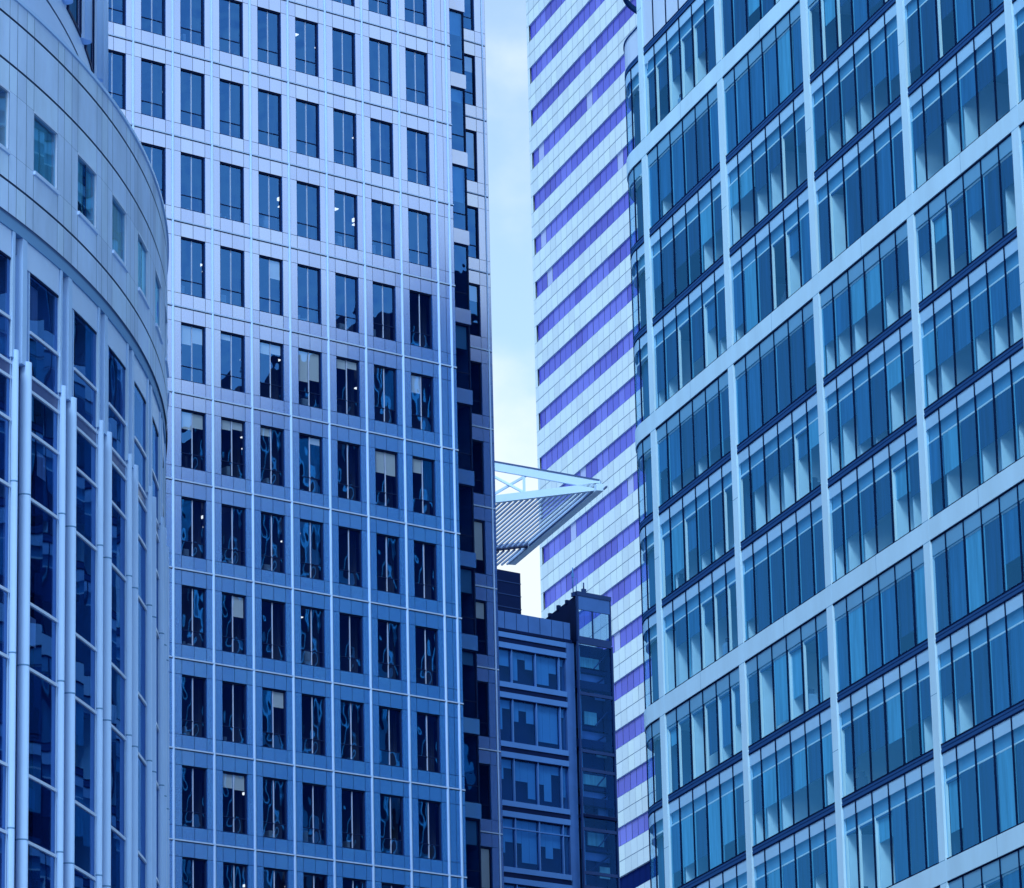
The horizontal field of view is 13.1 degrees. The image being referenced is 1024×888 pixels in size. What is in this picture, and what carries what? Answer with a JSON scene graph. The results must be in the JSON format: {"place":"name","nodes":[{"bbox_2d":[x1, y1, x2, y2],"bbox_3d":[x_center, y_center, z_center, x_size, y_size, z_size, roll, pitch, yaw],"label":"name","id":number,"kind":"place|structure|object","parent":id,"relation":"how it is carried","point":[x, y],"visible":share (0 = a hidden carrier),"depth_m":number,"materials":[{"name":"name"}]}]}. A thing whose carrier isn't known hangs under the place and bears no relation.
{"place":"outdoors","nodes":[
{"label":"outdoors","id":0,"kind":"place"},
{"bbox_2d":[0,0,168,887],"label":"curved office building","id":1,"kind":"structure","parent":0,"point":[84,609],"depth_m":119.23,"materials":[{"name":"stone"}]},
{"bbox_2d":[0,83,10,154],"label":"window","id":2,"kind":"structure","parent":1,"relation":"in","point":[4,92],"depth_m":115.75,"materials":[{"name":"glass"}]},
{"bbox_2d":[0,223,11,833],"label":"bay window","id":3,"kind":"structure","parent":1,"relation":"in","point":[5,233],"depth_m":114.32,"materials":[{"name":"blue glass"}]},
{"bbox_2d":[27,244,58,857],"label":"bay window","id":4,"kind":"structure","parent":1,"relation":"in","point":[44,273],"depth_m":116.69,"materials":[{"name":"blue glass"}]},
{"bbox_2d":[33,111,59,195],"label":"window","id":5,"kind":"structure","parent":1,"relation":"in","point":[45,147],"depth_m":118.32,"materials":[{"name":"glass"}]},
{"bbox_2d":[72,282,97,880],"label":"bay window","id":6,"kind":"structure","parent":1,"relation":"in","point":[85,311],"depth_m":119.69,"materials":[{"name":"blue glass"}]},
{"bbox_2d":[77,152,98,234],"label":"window","id":7,"kind":"structure","parent":1,"relation":"in","point":[87,176],"depth_m":121.54,"materials":[{"name":"glass"}]},
{"bbox_2d":[108,320,126,840],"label":"bay window","id":8,"kind":"structure","parent":1,"relation":"in","point":[116,344],"depth_m":123.00,"materials":[{"name":"blue"}]},
{"bbox_2d":[112,193,128,272],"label":"window","id":9,"kind":"structure","parent":1,"relation":"in","point":[119,214],"depth_m":124.76,"materials":[{"name":"glass"}]},
{"bbox_2d":[134,356,146,863],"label":"bay window","id":10,"kind":"structure","parent":1,"relation":"in","point":[140,379],"depth_m":126.26,"materials":[{"name":"blue glass"}]},
{"bbox_2d":[138,231,149,308],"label":"window","id":11,"kind":"structure","parent":1,"relation":"in","point":[142,248],"depth_m":128.03,"materials":[{"name":"glass"}]},
{"bbox_2d":[152,391,159,885],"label":"bay window","id":12,"kind":"structure","parent":1,"relation":"in","point":[155,411],"depth_m":129.63,"materials":[{"name":"blue"}]},
{"bbox_2d":[108,0,503,887],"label":"office tower","id":13,"kind":"structure","parent":0,"point":[320,168],"depth_m":234.56,"materials":[{"name":"metal"}]},
{"bbox_2d":[181,496,205,559],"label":"window","id":14,"kind":"structure","parent":13,"relation":"in","point":[185,552],"depth_m":227.12,"materials":[{"name":"black"}]},
{"bbox_2d":[181,409,205,471],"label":"window","id":15,"kind":"structure","parent":13,"relation":"in","point":[189,420],"depth_m":228.51,"materials":[{"name":"blue glass"}]},
{"bbox_2d":[181,322,205,384],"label":"window","id":16,"kind":"structure","parent":13,"relation":"in","point":[189,335],"depth_m":229.86,"materials":[{"name":"blue glass"}]},
{"bbox_2d":[181,585,206,647],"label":"window","id":17,"kind":"structure","parent":13,"relation":"in","point":[191,638],"depth_m":226.02,"materials":[{"name":"black"}]},
{"bbox_2d":[182,674,206,737],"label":"window","id":18,"kind":"structure","parent":13,"relation":"in","point":[189,731],"depth_m":224.59,"materials":[{"name":"black"}]},
{"bbox_2d":[200,246,244,307],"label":"window","id":19,"kind":"structure","parent":13,"relation":"in","point":[223,297],"depth_m":232.62,"materials":[{"name":"blue glass"}]},
{"bbox_2d":[201,504,245,566],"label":"window","id":20,"kind":"structure","parent":13,"relation":"in","point":[224,553],"depth_m":228.68,"materials":[{"name":"black"}]},
{"bbox_2d":[221,331,244,392],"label":"window","id":21,"kind":"structure","parent":13,"relation":"in","point":[224,337],"depth_m":231.32,"materials":[{"name":"blue glass"}]},
{"bbox_2d":[221,417,245,478],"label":"window","id":22,"kind":"structure","parent":13,"relation":"in","point":[226,425],"depth_m":230.08,"materials":[{"name":"black"}]},
{"bbox_2d":[222,681,246,743],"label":"window","id":23,"kind":"structure","parent":13,"relation":"in","point":[226,682],"depth_m":226.07,"materials":[{"name":"black"}]},
{"bbox_2d":[222,592,246,654],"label":"window","id":24,"kind":"structure","parent":13,"relation":"in","point":[238,604],"depth_m":227.62,"materials":[{"name":"black"}]},
{"bbox_2d":[223,771,247,834],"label":"window","id":25,"kind":"structure","parent":13,"relation":"in","point":[240,783],"depth_m":224.97,"materials":[{"name":"black"}]},
{"bbox_2d":[240,425,284,486],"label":"window","id":26,"kind":"structure","parent":13,"relation":"in","point":[265,432],"depth_m":231.60,"materials":[{"name":"blue"}]},
{"bbox_2d":[242,777,287,839],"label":"window","id":27,"kind":"structure","parent":13,"relation":"in","point":[270,834],"depth_m":226.46,"materials":[{"name":"black"}]},
{"bbox_2d":[258,171,282,231],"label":"window","id":28,"kind":"structure","parent":13,"relation":"in","point":[264,222],"depth_m":235.48,"materials":[{"name":"blue glass"}]},
{"bbox_2d":[259,255,282,315],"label":"window","id":29,"kind":"structure","parent":13,"relation":"in","point":[275,268],"depth_m":234.39,"materials":[{"name":"blue glass"}]},
{"bbox_2d":[260,339,283,400],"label":"window","id":30,"kind":"structure","parent":13,"relation":"in","point":[268,349],"depth_m":232.91,"materials":[{"name":"blue glass"}]},
{"bbox_2d":[262,687,286,749],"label":"window","id":31,"kind":"structure","parent":13,"relation":"in","point":[278,699],"depth_m":227.85,"materials":[{"name":"blue glass"}]},
{"bbox_2d":[278,348,321,408],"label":"window","id":32,"kind":"structure","parent":13,"relation":"in","point":[310,369],"depth_m":234.39,"materials":[{"name":"blue glass"}]},
{"bbox_2d":[299,433,322,493],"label":"window","id":33,"kind":"structure","parent":13,"relation":"in","point":[311,440],"depth_m":233.25,"materials":[{"name":"blue glass"}]},
{"bbox_2d":[301,606,324,667],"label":"window","id":34,"kind":"structure","parent":13,"relation":"in","point":[305,654],"depth_m":230.48,"materials":[{"name":"blue glass"}]},
{"bbox_2d":[301,693,325,755],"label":"window","id":35,"kind":"structure","parent":13,"relation":"in","point":[305,749],"depth_m":229.24,"materials":[{"name":"blue"}]},
{"bbox_2d":[302,782,326,844],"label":"window","id":36,"kind":"structure","parent":13,"relation":"in","point":[307,839],"depth_m":227.96,"materials":[{"name":"blue"}]},
{"bbox_2d":[334,190,357,249],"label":"window","id":37,"kind":"structure","parent":13,"relation":"in","point":[338,239],"depth_m":238.66,"materials":[{"name":"blue glass"}]},
{"bbox_2d":[336,356,359,416],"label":"window","id":38,"kind":"structure","parent":13,"relation":"in","point":[341,364],"depth_m":236.06,"materials":[{"name":"blue"}]},
{"bbox_2d":[341,788,365,850],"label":"window","id":39,"kind":"structure","parent":13,"relation":"in","point":[345,844],"depth_m":229.41,"materials":[{"name":"blue"}]},
{"bbox_2d":[375,448,398,508],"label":"window","id":40,"kind":"structure","parent":13,"relation":"in","point":[385,463],"depth_m":236.23,"materials":[{"name":"blue"}]},
{"bbox_2d":[411,372,433,431],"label":"window","id":41,"kind":"structure","parent":13,"relation":"in","point":[415,381],"depth_m":239.01,"materials":[{"name":"blue glass"}]},
{"bbox_2d":[412,456,435,515],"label":"window","id":42,"kind":"structure","parent":13,"relation":"in","point":[417,465],"depth_m":237.73,"materials":[{"name":"blue"}]},
{"bbox_2d":[452,164,467,230],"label":"corner window","id":43,"kind":"structure","parent":13,"relation":"in","point":[457,173],"depth_m":249.81,"materials":[{"name":"blue glass"}]},
{"bbox_2d":[455,322,470,389],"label":"corner window","id":44,"kind":"structure","parent":13,"relation":"in","point":[460,331],"depth_m":247.26,"materials":[{"name":"blue"}]},
{"bbox_2d":[460,566,475,635],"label":"corner window","id":45,"kind":"structure","parent":13,"relation":"in","point":[465,574],"depth_m":243.37,"materials":[{"name":"black"}]},
{"bbox_2d":[466,129,477,181],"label":"window","id":46,"kind":"structure","parent":13,"relation":"in","point":[471,139],"depth_m":256.55,"materials":[{"name":"blue glass"}]},
{"bbox_2d":[465,817,480,887],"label":"corner window","id":47,"kind":"structure","parent":13,"relation":"in","point":[471,834],"depth_m":239.48,"materials":[{"name":"black"}]},
{"bbox_2d":[474,519,485,574],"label":"window","id":48,"kind":"structure","parent":13,"relation":"in","point":[479,528],"depth_m":250.00,"materials":[{"name":"blue glass"}]},
{"bbox_2d":[481,846,492,887],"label":"window","id":49,"kind":"structure","parent":13,"relation":"in","point":[486,855],"depth_m":244.80,"materials":[{"name":"blue"}]},
{"bbox_2d":[484,0,540,617],"label":"sky","id":50,"kind":"structure","parent":0,"point":[510,226],"materials":[{"name":"blue"}]},
{"bbox_2d":[497,567,619,887],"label":"dark office block","id":51,"kind":"structure","parent":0,"point":[559,773],"depth_m":302.88,"materials":[{"name":"stone"}]},
{"bbox_2d":[509,649,534,682],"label":"window","id":52,"kind":"structure","parent":51,"relation":"in","point":[514,656],"depth_m":302.36,"materials":[{"name":"glass"}]},
{"bbox_2d":[511,699,535,741],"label":"window","id":53,"kind":"structure","parent":51,"relation":"in","point":[515,706],"depth_m":301.55,"materials":[{"name":"glass"}]},
{"bbox_2d":[512,759,536,800],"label":"window","id":54,"kind":"structure","parent":51,"relation":"in","point":[522,772],"depth_m":300.45,"materials":[{"name":"glass"}]},
{"bbox_2d":[513,818,538,867],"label":"window","id":55,"kind":"structure","parent":51,"relation":"in","point":[524,832],"depth_m":299.13,"materials":[{"name":"glass"}]},
{"bbox_2d":[533,653,557,686],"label":"window","id":56,"kind":"structure","parent":51,"relation":"in","point":[542,666],"depth_m":303.70,"materials":[{"name":"glass"}]},
{"bbox_2d":[534,703,558,745],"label":"window","id":57,"kind":"structure","parent":51,"relation":"in","point":[545,724],"depth_m":302.73,"materials":[{"name":"glass"}]},
{"bbox_2d":[536,762,560,804],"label":"window","id":58,"kind":"structure","parent":51,"relation":"in","point":[544,779],"depth_m":301.48,"materials":[{"name":"glass"}]},
{"bbox_2d":[537,821,562,870],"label":"window","id":59,"kind":"structure","parent":51,"relation":"in","point":[547,839],"depth_m":300.38,"materials":[{"name":"glass"}]},
{"bbox_2d":[495,461,606,565],"bbox_3d":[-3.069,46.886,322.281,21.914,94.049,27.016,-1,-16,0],"label":"roof canopy","id":60,"kind":"object","parent":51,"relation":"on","point":[590,489],"visible":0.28,"depth_m":325.40,"materials":[{"name":"painted steel"},{"name":"metal"}]},
{"bbox_2d":[526,0,672,887],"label":"striped tower","id":61,"kind":"structure","parent":0,"point":[584,367],"depth_m":383.81,"materials":[{"name":"blue"}]},
{"bbox_2d":[623,0,1023,887],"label":"glass office building","id":62,"kind":"structure","parent":0,"point":[827,248],"depth_m":154.30,"materials":[{"name":"blue glass"}]},
{"bbox_2d":[625,61,650,165],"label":"window","id":63,"kind":"structure","parent":62,"relation":"in","point":[633,100],"depth_m":177.40,"materials":[{"name":"blue glass"}]},
{"bbox_2d":[628,160,653,257],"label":"window","id":64,"kind":"structure","parent":62,"relation":"in","point":[636,196],"depth_m":176.28,"materials":[{"name":"blue glass"}]},
{"bbox_2d":[631,242,656,345],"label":"window","id":65,"kind":"structure","parent":62,"relation":"in","point":[636,271],"depth_m":175.25,"materials":[{"name":"blue glass"}]},
{"bbox_2d":[633,330,660,441],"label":"window","id":66,"kind":"structure","parent":62,"relation":"in","point":[640,359],"depth_m":174.23,"materials":[{"name":"blue glass"}]},
{"bbox_2d":[637,434,662,532],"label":"window","id":67,"kind":"structure","parent":62,"relation":"in","point":[645,466],"depth_m":173.12,"materials":[{"name":"blue glass"}]},
{"bbox_2d":[642,611,658,708],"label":"window","id":68,"kind":"structure","parent":62,"relation":"in","point":[650,636],"depth_m":171.07,"materials":[{"name":"blue glass"}]},
{"bbox_2d":[639,519,665,622],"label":"window","id":69,"kind":"structure","parent":62,"relation":"in","point":[648,549],"depth_m":172.07,"materials":[{"name":"blue glass"}]},
{"bbox_2d":[645,718,672,823],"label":"window","id":70,"kind":"structure","parent":62,"relation":"in","point":[654,745],"depth_m":169.94,"materials":[{"name":"blue glass"}]},
{"bbox_2d":[648,805,675,887],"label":"window","id":71,"kind":"structure","parent":62,"relation":"in","point":[655,819],"depth_m":168.99,"materials":[{"name":"blue glass"}]},
{"bbox_2d":[643,0,687,48],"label":"window","id":72,"kind":"structure","parent":62,"relation":"in","point":[656,13],"depth_m":174.82,"materials":[{"name":"blue glass"}]},
{"bbox_2d":[644,0,715,133],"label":"window","id":73,"kind":"structure","parent":62,"relation":"in","point":[694,57],"depth_m":171.86,"materials":[{"name":"blue glass"}]},
{"bbox_2d":[647,84,719,230],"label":"window","id":74,"kind":"structure","parent":62,"relation":"in","point":[681,167],"depth_m":170.77,"materials":[{"name":"blue glass"}]},
{"bbox_2d":[650,169,732,319],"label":"window","id":75,"kind":"structure","parent":62,"relation":"in","point":[702,225],"depth_m":169.57,"materials":[{"name":"blue glass"}]},
{"bbox_2d":[656,369,730,507],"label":"window","id":76,"kind":"structure","parent":62,"relation":"in","point":[687,456],"depth_m":167.68,"materials":[{"name":"blue glass"}]},
{"bbox_2d":[652,261,736,410],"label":"window","id":77,"kind":"structure","parent":62,"relation":"in","point":[678,361],"depth_m":168.95,"materials":[{"name":"blue glass"}]},
{"bbox_2d":[659,458,733,599],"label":"window","id":78,"kind":"structure","parent":62,"relation":"in","point":[709,536],"depth_m":166.63,"materials":[{"name":"blue glass"}]},
{"bbox_2d":[662,554,748,694],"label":"window","id":79,"kind":"structure","parent":62,"relation":"in","point":[704,633],"depth_m":165.92,"materials":[{"name":"blue glass"}]},
{"bbox_2d":[668,758,745,887],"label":"window","id":80,"kind":"structure","parent":62,"relation":"in","point":[708,826],"depth_m":163.83,"materials":[{"name":"blue glass"}]},
{"bbox_2d":[665,666,752,795],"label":"window","id":81,"kind":"structure","parent":62,"relation":"in","point":[715,737],"depth_m":164.19,"materials":[{"name":"blue glass"}]},
{"bbox_2d":[691,858,746,887],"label":"window","id":82,"kind":"structure","parent":62,"relation":"in","point":[734,876],"depth_m":160.94,"materials":[{"name":"blue glass"}]},
{"bbox_2d":[722,0,779,58],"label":"window","id":83,"kind":"structure","parent":62,"relation":"in","point":[735,12],"depth_m":166.05,"materials":[{"name":"blue glass"}]},
{"bbox_2d":[723,0,802,156],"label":"window","id":84,"kind":"structure","parent":62,"relation":"in","point":[777,73],"depth_m":162.91,"materials":[{"name":"blue glass"}]},
{"bbox_2d":[730,186,811,344],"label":"window","id":85,"kind":"structure","parent":62,"relation":"in","point":[756,297],"depth_m":161.21,"materials":[{"name":"blue glass"}]},
{"bbox_2d":[726,89,817,249],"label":"window","id":86,"kind":"structure","parent":62,"relation":"in","point":[778,173],"depth_m":162.32,"materials":[{"name":"blue glass"}]},
{"bbox_2d":[734,298,816,446],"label":"window","id":87,"kind":"structure","parent":62,"relation":"in","point":[778,364],"depth_m":159.84,"materials":[{"name":"blue glass"}]},
{"bbox_2d":[741,492,824,641],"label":"window","id":88,"kind":"structure","parent":62,"relation":"in","point":[784,565],"depth_m":157.75,"materials":[{"name":"blue glass"}]},
{"bbox_2d":[737,391,831,543],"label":"window","id":89,"kind":"structure","parent":62,"relation":"in","point":[791,474],"depth_m":158.71,"materials":[{"name":"blue glass"}]},
{"bbox_2d":[745,609,829,747],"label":"window","id":90,"kind":"structure","parent":62,"relation":"in","point":[798,682],"depth_m":156.75,"materials":[{"name":"blue glass"}]},
{"bbox_2d":[749,705,834,847],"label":"window","id":91,"kind":"structure","parent":62,"relation":"in","point":[785,794],"depth_m":156.63,"materials":[{"name":"blue glass"}]},
{"bbox_2d":[752,810,837,887],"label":"window","id":92,"kind":"structure","parent":62,"relation":"in","point":[806,857],"depth_m":154.24,"materials":[{"name":"blue glass"}]},
{"bbox_2d":[807,0,888,75],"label":"window","id":93,"kind":"structure","parent":62,"relation":"in","point":[860,9],"depth_m":156.25,"materials":[{"name":"blue glass"}]},
{"bbox_2d":[814,102,905,272],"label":"window","id":94,"kind":"structure","parent":62,"relation":"in","point":[843,219],"depth_m":153.04,"materials":[{"name":"blue glass"}]},
{"bbox_2d":[810,1,910,173],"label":"window","id":95,"kind":"structure","parent":62,"relation":"in","point":[867,83],"depth_m":154.28,"materials":[{"name":"blue glass"}]},
{"bbox_2d":[819,220,921,378],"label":"window","id":96,"kind":"structure","parent":62,"relation":"in","point":[877,303],"depth_m":152.60,"materials":[{"name":"blue glass"}]},
{"bbox_2d":[823,317,927,479],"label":"window","id":97,"kind":"structure","parent":62,"relation":"in","point":[858,422],"depth_m":150.93,"materials":[{"name":"blue glass"}]},
{"bbox_2d":[833,546,927,693],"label":"window","id":98,"kind":"structure","parent":62,"relation":"in","point":[868,635],"depth_m":148.88,"materials":[{"name":"blue glass"}]},
{"bbox_2d":[828,423,932,583],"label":"window","id":99,"kind":"structure","parent":62,"relation":"in","point":[866,522],"depth_m":150.41,"materials":[{"name":"blue glass"}]},
{"bbox_2d":[842,757,938,887],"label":"window","id":100,"kind":"structure","parent":62,"relation":"in","point":[899,848],"depth_m":146.64,"materials":[{"name":"blue glass"}]},
{"bbox_2d":[837,647,944,799],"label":"window","id":101,"kind":"structure","parent":62,"relation":"in","point":[872,749],"depth_m":148.62,"materials":[{"name":"blue glass"}]},
{"bbox_2d":[904,0,1003,88],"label":"window","id":102,"kind":"structure","parent":62,"relation":"in","point":[924,16],"depth_m":147.65,"materials":[{"name":"blue glass"}]},
{"bbox_2d":[908,10,1021,192],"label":"window","id":103,"kind":"structure","parent":62,"relation":"in","point":[972,106],"depth_m":145.61,"materials":[{"name":"blue glass"}]},
{"bbox_2d":[914,133,1016,304],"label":"window","id":104,"kind":"structure","parent":62,"relation":"in","point":[943,254],"depth_m":144.16,"materials":[{"name":"blue glass"}]},
{"bbox_2d":[919,235,1022,410],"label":"window","id":105,"kind":"structure","parent":62,"relation":"in","point":[987,313],"depth_m":143.14,"materials":[{"name":"blue glass"}]},
{"bbox_2d":[924,346,1023,518],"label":"window","id":106,"kind":"structure","parent":62,"relation":"in","point":[989,441],"depth_m":142.03,"materials":[{"name":"blue glass"}]},
{"bbox_2d":[930,480,1023,634],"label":"window","id":107,"kind":"structure","parent":62,"relation":"in","point":[974,574],"depth_m":141.40,"materials":[{"name":"blue glass"}]},
{"bbox_2d":[936,589,1023,745],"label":"window","id":108,"kind":"structure","parent":62,"relation":"in","point":[979,683],"depth_m":140.54,"materials":[{"name":"blue glass"}]},
{"bbox_2d":[941,708,1023,858],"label":"window","id":109,"kind":"structure","parent":62,"relation":"in","point":[974,797],"depth_m":139.69,"materials":[{"name":"blue glass"}]},
{"bbox_2d":[948,846,1023,887],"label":"window","id":110,"kind":"structure","parent":62,"relation":"in","point":[1014,859],"depth_m":138.30,"materials":[{"name":"blue glass"}]},
{"bbox_2d":[1012,0,1023,103],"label":"window","id":111,"kind":"structure","parent":62,"relation":"in","point":[1018,5],"depth_m":140.96,"materials":[{"name":"blue glass"}]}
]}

